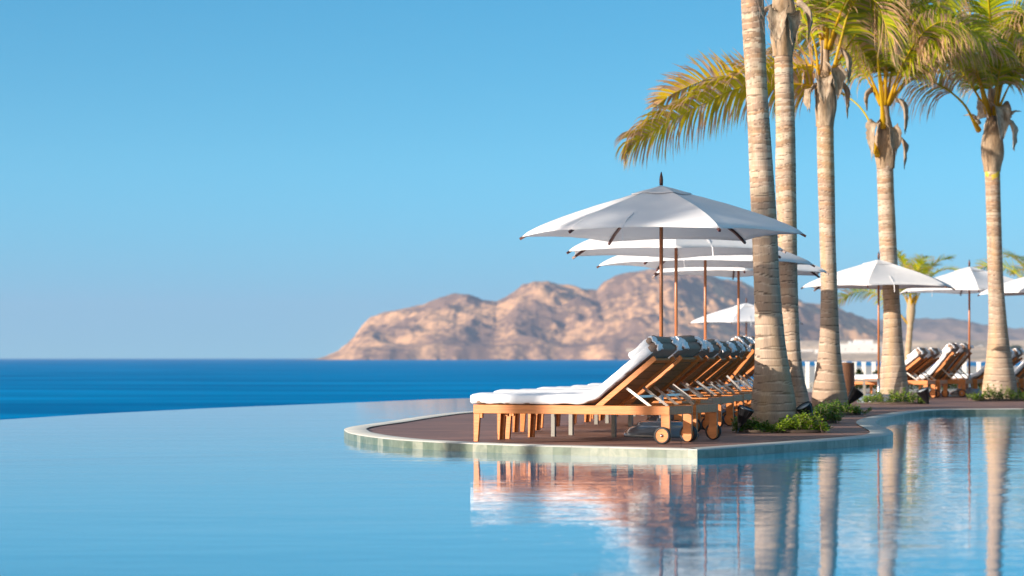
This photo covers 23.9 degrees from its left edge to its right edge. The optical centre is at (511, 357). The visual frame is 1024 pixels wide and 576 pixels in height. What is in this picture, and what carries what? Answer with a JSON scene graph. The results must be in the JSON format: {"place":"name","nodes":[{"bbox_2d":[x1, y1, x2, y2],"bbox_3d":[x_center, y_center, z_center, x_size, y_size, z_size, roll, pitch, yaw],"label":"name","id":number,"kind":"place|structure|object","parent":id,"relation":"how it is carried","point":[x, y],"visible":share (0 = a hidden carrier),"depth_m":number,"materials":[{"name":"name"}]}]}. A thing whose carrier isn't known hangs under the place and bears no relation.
{"place":"outdoors","nodes":[
{"label":"outdoors","id":0,"kind":"place"},
{"bbox_2d":[0,359,1021,419],"bbox_3d":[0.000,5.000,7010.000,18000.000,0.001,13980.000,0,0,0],"label":"sea","id":1,"kind":"structure","parent":0,"point":[33,388],"depth_m":509.01,"materials":[{"name":"blue liquid"}]},
{"bbox_2d":[0,398,1023,575],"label":"pool water","id":2,"kind":"structure","parent":0,"point":[297,490],"depth_m":15.31,"materials":[{"name":"blue liquid"}]},
{"bbox_2d":[0,0,1023,358],"label":"sky","id":3,"kind":"structure","parent":0,"point":[180,179],"materials":[{"name":"blue"}]},
{"bbox_2d":[298,269,912,359],"bbox_3d":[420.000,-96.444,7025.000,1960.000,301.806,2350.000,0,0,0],"label":"headland","id":4,"kind":"structure","parent":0,"point":[615,317],"depth_m":6263.06,"materials":[{"name":"brown stone"}]},
{"bbox_2d":[367,392,1023,447],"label":"deck","id":5,"kind":"structure","parent":0,"point":[459,427],"depth_m":28.25,"materials":[{"name":"brown wood"}]},
{"bbox_2d":[470,335,695,443],"bbox_3d":[0.695,0.312,24.430,2.197,1.076,0.794,0,0,24],"label":"sun lounger","id":6,"kind":"object","parent":5,"relation":"on","point":[642,368],"visible":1,"depth_m":24.15,"materials":[{"name":"white fabric"}]},
{"bbox_2d":[551,414,632,436],"bbox_3d":[0.870,0.647,26.193,0.740,0.406,0.560,0,0,23],"label":"side table","id":7,"kind":"object","parent":5,"relation":"on","point":[571,425],"visible":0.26,"depth_m":26.08,"materials":[{"name":"grey paint"}]},
{"bbox_2d":[494,389,694,433],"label":"sun lounger","id":8,"kind":"object","parent":5,"relation":"on","point":[677,417],"visible":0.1,"depth_m":27.02,"materials":[{"name":"white fabric"}]},
{"bbox_2d":[505,335,721,440],"bbox_3d":[1.014,0.308,25.180,2.197,1.084,0.794,0,0,24],"label":"sun lounger","id":9,"kind":"object","parent":5,"relation":"on","point":[674,372],"visible":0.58,"depth_m":25.01,"materials":[{"name":"brown wood"}]},
{"bbox_2d":[520,340,712,431],"bbox_3d":[1.185,0.308,27.813,2.197,1.084,0.794,0,0,17],"label":"sun lounger","id":10,"kind":"object","parent":5,"relation":"on","point":[703,423],"visible":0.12,"depth_m":27.80,"materials":[{"name":"brown wood"}]},
{"bbox_2d":[594,414,650,423],"bbox_3d":[1.488,0.647,31.002,0.740,0.406,0.560,0,0,18],"label":"side table","id":11,"kind":"object","parent":5,"relation":"on","point":[596,418],"visible":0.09,"depth_m":30.87,"materials":[{"name":"grey paint"}]},
{"bbox_2d":[537,340,724,428],"bbox_3d":[1.415,0.312,29.325,2.197,1.076,0.794,0,0,19],"label":"sun lounger","id":12,"kind":"object","parent":5,"relation":"on","point":[716,400],"visible":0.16,"depth_m":29.29,"materials":[{"name":"brown wood"}]},
{"bbox_2d":[558,339,735,425],"bbox_3d":[1.635,0.308,30.125,2.197,1.084,0.794,0,0,19],"label":"sun lounger","id":13,"kind":"object","parent":5,"relation":"on","point":[729,414],"visible":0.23,"depth_m":30.07,"materials":[{"name":"brown wood"}]},
{"bbox_2d":[573,341,742,422],"bbox_3d":[1.875,0.312,31.413,2.197,1.076,0.794,0,0,17],"label":"sun lounger","id":14,"kind":"object","parent":5,"relation":"on","point":[714,368],"visible":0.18,"depth_m":31.38,"materials":[{"name":"brown wood"}]},
{"bbox_2d":[519,172,806,437],"bbox_3d":[1.605,-0.576,26.000,3.110,2.851,2.704,0,0,11],"label":"parasol","id":15,"kind":"object","parent":5,"relation":"on","point":[660,212],"visible":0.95,"depth_m":25.66,"materials":[{"name":"fabric"}]},
{"bbox_2d":[588,351,748,418],"bbox_3d":[2.175,0.312,33.713,2.197,1.076,0.794,0,0,17],"label":"sun lounger","id":16,"kind":"object","parent":5,"relation":"on","point":[745,403],"visible":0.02,"depth_m":33.69,"materials":[{"name":"brown wood"}]},
{"bbox_2d":[589,340,751,421],"bbox_3d":[2.095,0.308,32.213,2.197,1.084,0.794,0,0,17],"label":"sun lounger","id":17,"kind":"object","parent":5,"relation":"on","point":[716,375],"visible":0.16,"depth_m":32.16,"materials":[{"name":"brown wood"}]},
{"bbox_2d":[566,239,785,420],"bbox_3d":[2.070,-0.576,30.500,3.110,2.851,2.704,0,0,-26],"label":"parasol","id":18,"kind":"object","parent":5,"relation":"on","point":[675,249],"visible":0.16,"depth_m":30.48,"materials":[{"name":"fabric"}]},
{"bbox_2d":[344,408,1023,458],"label":"pool kerb","id":19,"kind":"structure","parent":5,"relation":"on","point":[878,434],"depth_m":24.09,"materials":[{"name":"stone"}]},
{"bbox_2d":[617,341,751,415],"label":"sun lounger","id":20,"kind":"object","parent":5,"relation":"on","point":[737,364],"visible":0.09,"depth_m":34.51,"materials":[{"name":"brown wood"}]},
{"bbox_2d":[597,251,814,412],"bbox_3d":[2.750,-0.576,34.400,3.110,2.851,2.704,0,0,7],"label":"parasol","id":21,"kind":"object","parent":5,"relation":"on","point":[738,261],"visible":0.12,"depth_m":34.38,"materials":[{"name":"fabric"}]},
{"bbox_2d":[710,336,753,390],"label":"sun lounger","id":22,"kind":"object","parent":5,"relation":"on","point":[748,341],"visible":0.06,"depth_m":35.92,"materials":[{"name":"brown wood"}]},
{"bbox_2d":[721,336,754,389],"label":"sun lounger","id":23,"kind":"object","parent":5,"relation":"on","point":[743,368],"visible":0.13,"depth_m":36.50,"materials":[{"name":"brown wood"}]},
{"bbox_2d":[652,264,828,408],"bbox_3d":[3.570,-0.576,38.100,3.110,2.851,2.704,0,0,-28],"label":"parasol","id":24,"kind":"object","parent":5,"relation":"on","point":[738,273],"visible":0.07,"depth_m":38.09,"materials":[{"name":"fabric"}]},
{"bbox_2d":[733,354,754,388],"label":"sun lounger","id":25,"kind":"object","parent":5,"relation":"on","point":[742,381],"visible":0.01,"depth_m":38.62,"materials":[{"name":"brown wood"}]},
{"bbox_2d":[736,404,753,432],"bbox_3d":[2.572,0.773,27.321,0.197,0.455,0.190,25,12,28],"label":"garden spotlight","id":26,"kind":"object","parent":5,"relation":"on","point":[745,413],"visible":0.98,"depth_m":27.25,"materials":[{"name":"black plastic"}]},
{"bbox_2d":[736,366,753,386],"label":"sun lounger","id":27,"kind":"object","parent":5,"relation":"on","point":[750,373],"visible":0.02,"depth_m":39.85,"materials":[{"name":"brown wood"}]},
{"bbox_2d":[689,298,802,385],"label":"parasol","id":28,"kind":"object","parent":5,"relation":"on","point":[729,315],"visible":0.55,"depth_m":63.45,"materials":[{"name":"fabric"}]},
{"bbox_2d":[730,416,777,432],"bbox_3d":[2.744,0.749,27.580,0.554,0.208,0.472,0,0,0],"label":"shrub","id":29,"kind":"object","parent":5,"relation":"on","point":[750,426],"visible":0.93,"depth_m":27.45,"materials":[{"name":"green plant"}]},
{"bbox_2d":[613,0,912,408],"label":"palm tree","id":30,"kind":"object","parent":5,"relation":"on","point":[829,85],"visible":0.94,"depth_m":39.82,"materials":[{"name":"green plant"}]},
{"bbox_2d":[741,0,797,431],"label":"palm tree","id":31,"kind":"object","parent":5,"relation":"on","point":[773,401],"visible":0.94,"depth_m":27.87,"materials":[{"name":"beige plant"}]},
{"bbox_2d":[764,0,812,415],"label":"palm tree","id":32,"kind":"object","parent":5,"relation":"on","point":[785,17],"visible":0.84,"depth_m":34.38,"materials":[{"name":"beige plant"}]},
{"bbox_2d":[769,409,832,432],"bbox_3d":[3.288,0.717,27.452,0.775,0.272,0.512,0,0,0],"label":"shrub","id":33,"kind":"object","parent":5,"relation":"on","point":[805,423],"visible":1,"depth_m":27.32,"materials":[{"name":"green plant"}]},
{"bbox_2d":[796,401,813,416],"bbox_3d":[3.470,0.742,27.925,0.198,0.455,0.190,-35,14,-21],"label":"garden spotlight","id":34,"kind":"object","parent":5,"relation":"on","point":[807,406],"visible":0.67,"depth_m":27.84,"materials":[{"name":"black plastic"}]},
{"bbox_2d":[813,404,846,422],"bbox_3d":[4.055,0.725,31.469,0.609,0.257,0.621,0,0,0],"label":"shrub","id":35,"kind":"object","parent":5,"relation":"on","point":[828,416],"visible":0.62,"depth_m":31.33,"materials":[{"name":"green plant"}]},
{"bbox_2d":[813,397,871,414],"bbox_3d":[4.904,0.722,36.189,0.900,0.261,0.891,0,0,0],"label":"shrub","id":36,"kind":"object","parent":5,"relation":"on","point":[850,410],"visible":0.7,"depth_m":35.97,"materials":[{"name":"green plant"}]},
{"bbox_2d":[846,386,863,404],"bbox_3d":[5.139,0.703,37.000,0.227,0.523,0.218,38,0,0],"label":"garden spotlight","id":37,"kind":"object","parent":5,"relation":"on","point":[855,393],"visible":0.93,"depth_m":36.94,"materials":[{"name":"black plastic"}]},
{"bbox_2d":[863,381,865,395],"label":"side table","id":38,"kind":"object","parent":5,"relation":"on","point":[864,388],"visible":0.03,"depth_m":50.60,"materials":[{"name":"grey paint"}]},
{"bbox_2d":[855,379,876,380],"bbox_3d":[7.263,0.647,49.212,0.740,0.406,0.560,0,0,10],"label":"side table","id":39,"kind":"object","parent":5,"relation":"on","point":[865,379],"visible":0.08,"depth_m":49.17,"materials":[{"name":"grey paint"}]},
{"bbox_2d":[801,251,954,402],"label":"parasol","id":40,"kind":"object","parent":5,"relation":"on","point":[876,274],"visible":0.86,"depth_m":44.92,"materials":[{"name":"fabric"}]},
{"bbox_2d":[857,387,929,403],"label":"shrub","id":41,"kind":"object","parent":5,"relation":"on","point":[879,397],"visible":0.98,"depth_m":44.46,"materials":[{"name":"green plant"}]},
{"bbox_2d":[768,0,1019,401],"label":"palm tree","id":42,"kind":"object","parent":5,"relation":"on","point":[933,38],"visible":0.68,"depth_m":45.74,"materials":[{"name":"green plant"}]},
{"bbox_2d":[854,347,936,397],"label":"sun lounger","id":43,"kind":"object","parent":5,"relation":"on","point":[915,359],"visible":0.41,"depth_m":50.98,"materials":[{"name":"brown wood"}]},
{"bbox_2d":[854,347,948,397],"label":"sun lounger","id":44,"kind":"object","parent":5,"relation":"on","point":[931,360],"visible":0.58,"depth_m":51.63,"materials":[{"name":"brown wood"}]},
{"bbox_2d":[870,343,972,396],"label":"sun lounger","id":45,"kind":"object","parent":5,"relation":"on","point":[941,366],"visible":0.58,"depth_m":52.32,"materials":[{"name":"white fabric"}]},
{"bbox_2d":[917,387,928,403],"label":"garden spotlight","id":46,"kind":"object","parent":5,"relation":"on","point":[923,393],"visible":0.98,"depth_m":44.15,"materials":[{"name":"black plastic"}]},
{"bbox_2d":[878,0,1023,398],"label":"palm tree","id":47,"kind":"object","parent":5,"relation":"on","point":[997,115],"visible":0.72,"depth_m":48.73,"materials":[{"name":"green plant"}]},
{"bbox_2d":[900,259,1014,396],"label":"parasol","id":48,"kind":"object","parent":5,"relation":"on","point":[969,280],"visible":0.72,"depth_m":52.17,"materials":[{"name":"fabric"}]},
{"bbox_2d":[940,343,982,388],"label":"sun lounger","id":49,"kind":"object","parent":5,"relation":"on","point":[958,363],"visible":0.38,"depth_m":53.05,"materials":[{"name":"brown wood"}]},
{"bbox_2d":[919,348,1019,394],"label":"sun lounger","id":50,"kind":"object","parent":5,"relation":"on","point":[979,374],"visible":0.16,"depth_m":53.98,"materials":[{"name":"brown wood"}]},
{"bbox_2d":[940,348,1023,391],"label":"sun lounger","id":51,"kind":"object","parent":5,"relation":"on","point":[1018,353],"visible":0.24,"depth_m":54.38,"materials":[{"name":"brown wood"}]},
{"bbox_2d":[958,360,1023,388],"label":"sun lounger","id":52,"kind":"object","parent":5,"relation":"on","point":[1019,372],"visible":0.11,"depth_m":55.27,"materials":[{"name":"brown wood"}]},
{"bbox_2d":[966,383,1023,400],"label":"shrub","id":53,"kind":"object","parent":5,"relation":"on","point":[1012,396],"visible":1,"depth_m":47.44,"materials":[{"name":"green plant"}]},
{"bbox_2d":[977,277,1023,295],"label":"parasol","id":54,"kind":"object","parent":5,"relation":"on","point":[1014,287],"visible":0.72,"depth_m":50.15,"materials":[{"name":"fabric"}]},
{"bbox_2d":[626,340,1023,361],"bbox_3d":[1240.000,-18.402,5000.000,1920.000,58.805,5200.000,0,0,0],"label":"coast","id":55,"kind":"structure","parent":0,"point":[979,353],"depth_m":4707.08,"materials":[{"name":"soil"}]},
{"bbox_2d":[815,340,881,352],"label":"white building","id":56,"kind":"structure","parent":55,"relation":"on","point":[862,346],"depth_m":4300.00,"materials":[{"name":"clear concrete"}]},
{"bbox_2d":[842,362,854,395],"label":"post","id":57,"kind":"object","parent":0,"point":[849,372],"visible":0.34,"depth_m":47.31,"materials":[{"name":"brown wood"}]},
{"bbox_2d":[805,382,949,387],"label":"wall","id":58,"kind":"structure","parent":0,"point":[811,384],"depth_m":68.10,"materials":[{"name":"white paint"}]},
{"bbox_2d":[807,388,978,391],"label":"plaza paving","id":59,"kind":"structure","parent":0,"point":[861,390],"depth_m":63.64,"materials":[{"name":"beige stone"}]},
{"bbox_2d":[805,362,809,387],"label":"post","id":60,"kind":"object","parent":59,"relation":"on","point":[807,374],"visible":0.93,"depth_m":67.95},
{"bbox_2d":[855,369,862,387],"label":"round bush","id":61,"kind":"object","parent":59,"relation":"on","point":[859,371],"visible":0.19,"depth_m":67.23,"materials":[{"name":"green plant"}]},
{"bbox_2d":[861,362,865,373],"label":"post","id":62,"kind":"object","parent":59,"relation":"on","point":[864,367],"visible":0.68,"depth_m":67.95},
{"bbox_2d":[871,362,875,373],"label":"post","id":63,"kind":"object","parent":59,"relation":"on","point":[873,366],"visible":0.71,"depth_m":67.95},
{"bbox_2d":[838,250,960,360],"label":"palm tree","id":64,"kind":"object","parent":59,"relation":"on","point":[919,266],"visible":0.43,"depth_m":77.92,"materials":[{"name":"green plant"}]},
{"bbox_2d":[962,362,966,372],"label":"post","id":65,"kind":"object","parent":59,"relation":"on","point":[964,367],"visible":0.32,"depth_m":67.95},
{"bbox_2d":[976,362,980,387],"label":"post","id":66,"kind":"object","parent":59,"relation":"on","point":[978,366],"visible":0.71,"depth_m":67.95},
{"bbox_2d":[974,249,1023,278],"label":"palm tree","id":67,"kind":"object","parent":59,"relation":"on","point":[1014,272],"visible":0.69,"depth_m":74.69,"materials":[{"name":"green plant"}]},
{"bbox_2d":[802,366,1017,381],"bbox_3d":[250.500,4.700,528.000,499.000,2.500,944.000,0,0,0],"label":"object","id":68,"kind":"structure","parent":0,"point":[973,369],"depth_m":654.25,"materials":[{"name":"white stone"}]},
{"bbox_2d":[855,383,1019,390],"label":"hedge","id":69,"kind":"object","parent":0,"point":[951,386],"visible":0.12,"depth_m":62.85,"materials":[{"name":"green plant"}]},
{"bbox_2d":[866,317,1023,340],"bbox_3d":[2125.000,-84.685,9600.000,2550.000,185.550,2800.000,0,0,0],"label":"hills","id":70,"kind":"structure","parent":0,"point":[940,329],"depth_m":9251.70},
{"bbox_2d":[1010,345,1021,350],"bbox_3d":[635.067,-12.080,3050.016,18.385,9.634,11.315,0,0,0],"label":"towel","id":71,"kind":"object","parent":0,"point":[1015,346],"visible":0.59,"depth_m":3047.06,"materials":[{"name":"white fabric"}]}
]}

